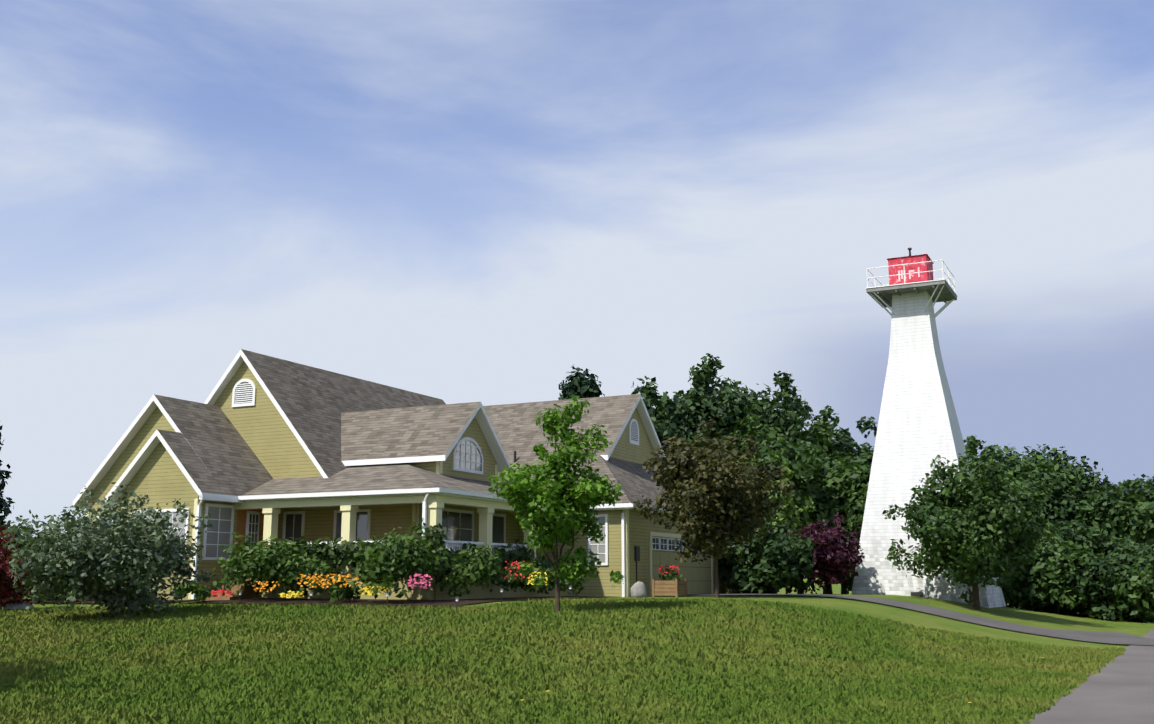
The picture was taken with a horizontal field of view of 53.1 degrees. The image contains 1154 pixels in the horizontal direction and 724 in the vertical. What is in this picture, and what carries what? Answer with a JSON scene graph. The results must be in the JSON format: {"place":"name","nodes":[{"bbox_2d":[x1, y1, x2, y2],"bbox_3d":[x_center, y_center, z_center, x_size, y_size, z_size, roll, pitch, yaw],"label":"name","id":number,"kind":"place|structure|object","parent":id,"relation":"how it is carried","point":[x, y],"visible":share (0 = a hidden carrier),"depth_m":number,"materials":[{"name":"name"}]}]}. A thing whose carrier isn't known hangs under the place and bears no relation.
{"place":"outdoors","nodes":[
{"label":"outdoors","id":0,"kind":"place"},
{"bbox_2d":[0,578,1153,723],"bbox_3d":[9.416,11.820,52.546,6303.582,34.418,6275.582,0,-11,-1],"label":"lawn","id":1,"kind":"structure","parent":0,"point":[1061,621],"depth_m":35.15,"materials":[{"name":"green plant"}]},
{"bbox_2d":[0,425,14,557],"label":"tree","id":2,"kind":"object","parent":1,"relation":"on","point":[6,506],"visible":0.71,"depth_m":40.84,"materials":[{"name":"green plant"}]},
{"bbox_2d":[3,601,34,609],"bbox_3d":[-15.367,6.702,31.710,0.736,0.276,0.580,-5,-12,23],"label":"rock","id":3,"kind":"object","parent":1,"relation":"on","point":[15,605],"visible":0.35,"depth_m":31.51,"materials":[{"name":"grey stone"}]},
{"bbox_2d":[0,524,47,609],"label":"shrub","id":4,"kind":"object","parent":1,"relation":"on","point":[7,591],"depth_m":31.41,"materials":[{"name":"red plant"}]},
{"bbox_2d":[2,482,212,617],"bbox_3d":[-11.532,4.653,28.434,4.698,3.464,4.822,0,-11,-1],"label":"silver bush","id":5,"kind":"object","parent":1,"relation":"on","point":[79,564],"depth_m":27.42,"materials":[{"name":"plant"}]},
{"bbox_2d":[24,597,199,603],"bbox_3d":[-14.541,7.258,35.178,6.900,0.130,2.600,-5,-12,26],"label":"bed","id":6,"kind":"object","parent":1,"relation":"on","point":[74,601],"visible":0.19,"depth_m":34.82,"materials":[{"name":"soil"}]},
{"bbox_2d":[0,514,89,598],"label":"green shrub","id":7,"kind":"object","parent":6,"relation":"on","point":[26,528],"visible":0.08,"depth_m":35.94,"materials":[{"name":"green plant"}]},
{"bbox_2d":[5,526,584,602],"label":"bed shrubs","id":8,"kind":"object","parent":1,"relation":"on","point":[264,560],"visible":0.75,"depth_m":32.33,"materials":[{"name":"green plant"}]},
{"bbox_2d":[254,573,368,591],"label":"orange flowers","id":9,"kind":"object","parent":8,"relation":"attached to","point":[324,583],"visible":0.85,"depth_m":31.45,"materials":[{"name":"orange plant"}]},
{"bbox_2d":[187,598,491,605],"bbox_3d":[-6.600,6.641,32.002,9.000,0.114,2.300,-5,-12,26],"label":"bed","id":10,"kind":"object","parent":1,"relation":"on","point":[360,601],"visible":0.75,"depth_m":31.73,"materials":[{"name":"soil"}]},
{"bbox_2d":[280,571,547,597],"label":"yellow flowers","id":11,"kind":"object","parent":10,"relation":"on","point":[291,594],"visible":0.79,"depth_m":31.40,"materials":[{"name":"yellow plant"}]},
{"bbox_2d":[408,573,431,588],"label":"pink flowers","id":12,"kind":"object","parent":10,"relation":"on","point":[420,581],"visible":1,"depth_m":30.15,"materials":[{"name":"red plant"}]},
{"bbox_2d":[211,561,529,596],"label":"red flowers","id":13,"kind":"object","parent":1,"relation":"on","point":[229,592],"visible":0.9,"depth_m":32.35,"materials":[{"name":"red plant"}]},
{"bbox_2d":[88,361,724,600],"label":"house walls","id":14,"kind":"structure","parent":1,"relation":"on","point":[261,426],"depth_m":38.14,"materials":[{"name":"beige paint"}]},
{"bbox_2d":[72,349,691,516],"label":"house roof","id":15,"kind":"structure","parent":14,"relation":"on","point":[341,426],"depth_m":38.71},
{"bbox_2d":[79,379,726,600],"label":"house trim","id":16,"kind":"structure","parent":14,"relation":"attached to","point":[698,576],"depth_m":35.07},
{"bbox_2d":[254,517,552,582],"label":"bushes","id":17,"kind":"object","parent":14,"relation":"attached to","point":[327,554],"visible":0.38,"depth_m":33.52,"materials":[{"name":"green plant"}]},
{"bbox_2d":[101,440,709,562],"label":"windows","id":18,"kind":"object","parent":14,"relation":"in","point":[455,520],"visible":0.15,"depth_m":37.18,"materials":[{"name":"grey glass"}]},
{"bbox_2d":[451,596,615,599],"bbox_3d":[-1.102,7.159,35.027,1.900,0.018,8.100,-5,-12,26],"label":"garden bed","id":19,"kind":"object","parent":1,"relation":"on","point":[525,598],"visible":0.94,"depth_m":33.76,"materials":[{"name":"soil"}]},
{"bbox_2d":[487,395,623,612],"bbox_3d":[-0.516,3.286,26.482,3.181,5.055,2.909,0,-11,-1],"label":"young tree","id":20,"kind":"object","parent":1,"relation":"on","point":[583,494],"depth_m":26.06,"materials":[{"name":"green plant"}]},
{"bbox_2d":[558,366,604,399],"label":"tree","id":21,"kind":"object","parent":1,"relation":"on","point":[582,386],"visible":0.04,"depth_m":57.80,"materials":[{"name":"green plant"}]},
{"bbox_2d":[631,581,646,597],"bbox_3d":[2.021,7.452,37.772,0.534,0.544,0.390,0,-11,-1],"label":"rock","id":22,"kind":"object","parent":1,"relation":"on","point":[638,589],"visible":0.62,"depth_m":37.63,"materials":[{"name":"white stone"}]},
{"bbox_2d":[652,567,686,596],"bbox_3d":[3.173,7.518,39.454,0.927,0.998,0.941,-5,-12,26],"label":"planter","id":23,"kind":"object","parent":1,"relation":"on","point":[675,588],"depth_m":39.13,"materials":[{"name":"brown wood"}]},
{"bbox_2d":[659,565,679,574],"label":"flowers","id":24,"kind":"object","parent":23,"relation":"in","point":[673,566],"visible":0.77,"depth_m":39.49,"materials":[{"name":"red plant"}]},
{"bbox_2d":[643,388,714,456],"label":"tree","id":25,"kind":"object","parent":1,"relation":"on","point":[663,430],"visible":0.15,"depth_m":60.14,"materials":[{"name":"green plant"}]},
{"bbox_2d":[633,416,795,597],"bbox_3d":[4.411,4.764,37.722,5.161,5.974,4.919,0,-11,-1],"label":"tree","id":26,"kind":"object","parent":1,"relation":"on","point":[719,483],"depth_m":37.11,"materials":[{"name":"plant"}]},
{"bbox_2d":[631,353,822,447],"bbox_3d":[8.229,6.546,63.280,11.550,13.225,10.562,0,-11,-1],"label":"tree","id":27,"kind":"object","parent":1,"relation":"on","point":[730,408],"depth_m":61.67,"materials":[{"name":"green plant"}]},
{"bbox_2d":[728,584,757,593],"bbox_3d":[6.647,9.015,46.266,0.920,0.600,0.920,-5,-12,26],"label":"bush","id":28,"kind":"object","parent":1,"relation":"on","point":[730,591],"visible":0.1,"depth_m":45.99,"materials":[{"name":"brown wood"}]},
{"bbox_2d":[680,414,829,593],"bbox_3d":[8.427,6.853,55.556,7.472,8.919,7.280,0,-11,-1],"label":"tree","id":29,"kind":"object","parent":1,"relation":"on","point":[803,462],"depth_m":53.93,"materials":[{"name":"green plant"}]},
{"bbox_2d":[721,514,796,592],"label":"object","id":30,"kind":"object","parent":1,"relation":"on","point":[789,531],"visible":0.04,"depth_m":48.65,"materials":[{"name":"green plant"}]},
{"bbox_2d":[718,516,815,593],"bbox_3d":[7.316,7.752,45.914,4.496,3.390,4.220,0,-11,-1],"label":"bush","id":31,"kind":"object","parent":1,"relation":"on","point":[786,562],"depth_m":45.20,"materials":[{"name":"green plant"}]},
{"bbox_2d":[731,450,814,591],"bbox_3d":[8.138,7.067,51.330,5.156,6.598,5.056,0,-11,-1],"label":"willow tree","id":32,"kind":"object","parent":1,"relation":"on","point":[786,514],"depth_m":50.50,"materials":[{"name":"green plant"}]},
{"bbox_2d":[772,439,838,593],"bbox_3d":[10.247,8.053,59.355,8.074,8.464,8.503,0,-11,-1],"label":"tree","id":33,"kind":"object","parent":1,"relation":"on","point":[807,447],"depth_m":57.88,"materials":[{"name":"green plant"}]},
{"bbox_2d":[786,512,864,593],"bbox_3d":[10.193,8.024,48.091,3.652,3.458,3.699,0,-11,-1],"label":"purple shrub","id":34,"kind":"object","parent":1,"relation":"on","point":[836,558],"depth_m":47.46,"materials":[{"name":"purple plant"}]},
{"bbox_2d":[780,401,872,593],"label":"tree","id":35,"kind":"object","parent":1,"relation":"on","point":[827,432],"depth_m":65.90,"materials":[{"name":"green plant"}]},
{"bbox_2d":[800,457,871,593],"bbox_3d":[12.002,8.273,57.329,8.728,7.168,8.127,0,-11,-1],"label":"tree","id":36,"kind":"object","parent":1,"relation":"on","point":[844,486],"depth_m":55.47,"materials":[{"name":"green plant"}]},
{"bbox_2d":[803,416,877,593],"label":"tree","id":37,"kind":"object","parent":1,"relation":"on","point":[846,443],"depth_m":68.14,"materials":[{"name":"green plant"}]},
{"bbox_2d":[837,578,851,593],"bbox_3d":[16.407,10.392,61.051,6.874,5.461,7.285,0,-11,-1],"label":"hedge","id":38,"kind":"object","parent":1,"relation":"on","point":[847,591],"depth_m":60.97,"materials":[{"name":"green plant"}]},
{"bbox_2d":[840,503,861,590],"bbox_3d":[14.080,9.180,55.298,7.093,5.012,5.972,0,-11,-1],"label":"shrub","id":39,"kind":"object","parent":1,"relation":"on","point":[850,582],"visible":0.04,"depth_m":54.41,"materials":[{"name":"green plant"}]},
{"bbox_2d":[851,248,1005,607],"bbox_3d":[15.241,2.680,51.377,5.620,16.080,5.620,-5,-12,26],"label":"lighthouse","id":40,"kind":"object","parent":1,"relation":"on","point":[918,430],"visible":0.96,"depth_m":50.00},
{"bbox_2d":[882,449,1059,609],"bbox_3d":[15.214,6.446,44.539,6.254,6.293,6.393,0,-11,-1],"label":"tree","id":41,"kind":"object","parent":1,"relation":"on","point":[982,529],"depth_m":43.35,"materials":[{"name":"green plant"}]},
{"bbox_2d":[963,435,1112,604],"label":"tree","id":42,"kind":"object","parent":1,"relation":"on","point":[1009,462],"depth_m":66.87,"materials":[{"name":"green plant"}]},
{"bbox_2d":[999,519,1135,615],"bbox_3d":[22.680,10.122,55.363,7.754,5.034,7.988,0,-11,-1],"label":"hedge","id":43,"kind":"object","parent":1,"relation":"on","point":[1023,591],"depth_m":53.41,"materials":[{"name":"green plant"}]},
{"bbox_2d":[1003,455,1153,535],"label":"tree","id":44,"kind":"object","parent":1,"relation":"on","point":[1064,512],"visible":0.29,"depth_m":64.56,"materials":[{"name":"green plant"}]},
{"bbox_2d":[1074,488,1150,495],"bbox_3d":[24.393,8.317,73.969,0.033,1.763,34.542,5,-12,-23],"label":"utility wire","id":45,"kind":"object","parent":44,"relation":"attached to","point":[1116,491],"visible":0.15,"depth_m":62.68,"materials":[{"name":"grey metal"}]},
{"bbox_2d":[1037,525,1153,622],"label":"hedge","id":46,"kind":"object","parent":1,"relation":"on","point":[1096,595],"depth_m":51.63,"materials":[{"name":"green plant"}]},
{"bbox_2d":[1053,477,1153,547],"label":"tree","id":47,"kind":"object","parent":1,"relation":"on","point":[1142,526],"visible":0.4,"depth_m":62.84,"materials":[{"name":"green plant"}]},
{"bbox_2d":[1107,554,1153,622],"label":"hedge","id":48,"kind":"object","parent":1,"relation":"on","point":[1139,583],"visible":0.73,"depth_m":50.03,"materials":[{"name":"green plant"}]},
{"bbox_2d":[1139,474,1153,543],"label":"tree","id":49,"kind":"object","parent":1,"relation":"on","point":[1150,481],"depth_m":65.51,"materials":[{"name":"green plant"}]},
{"bbox_2d":[0,0,1153,552],"label":"sky","id":50,"kind":"structure","parent":0,"point":[485,202],"materials":[{"name":"blue"}]},
{"bbox_2d":[687,594,1153,644],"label":"driveway","id":51,"kind":"structure","parent":0,"point":[1109,637],"depth_m":38.09,"materials":[{"name":"grey asphalt"}]},
{"bbox_2d":[1024,628,1153,723],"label":"road","id":52,"kind":"structure","parent":0,"point":[1120,690],"depth_m":19.55,"materials":[{"name":"concrete"}]}
]}

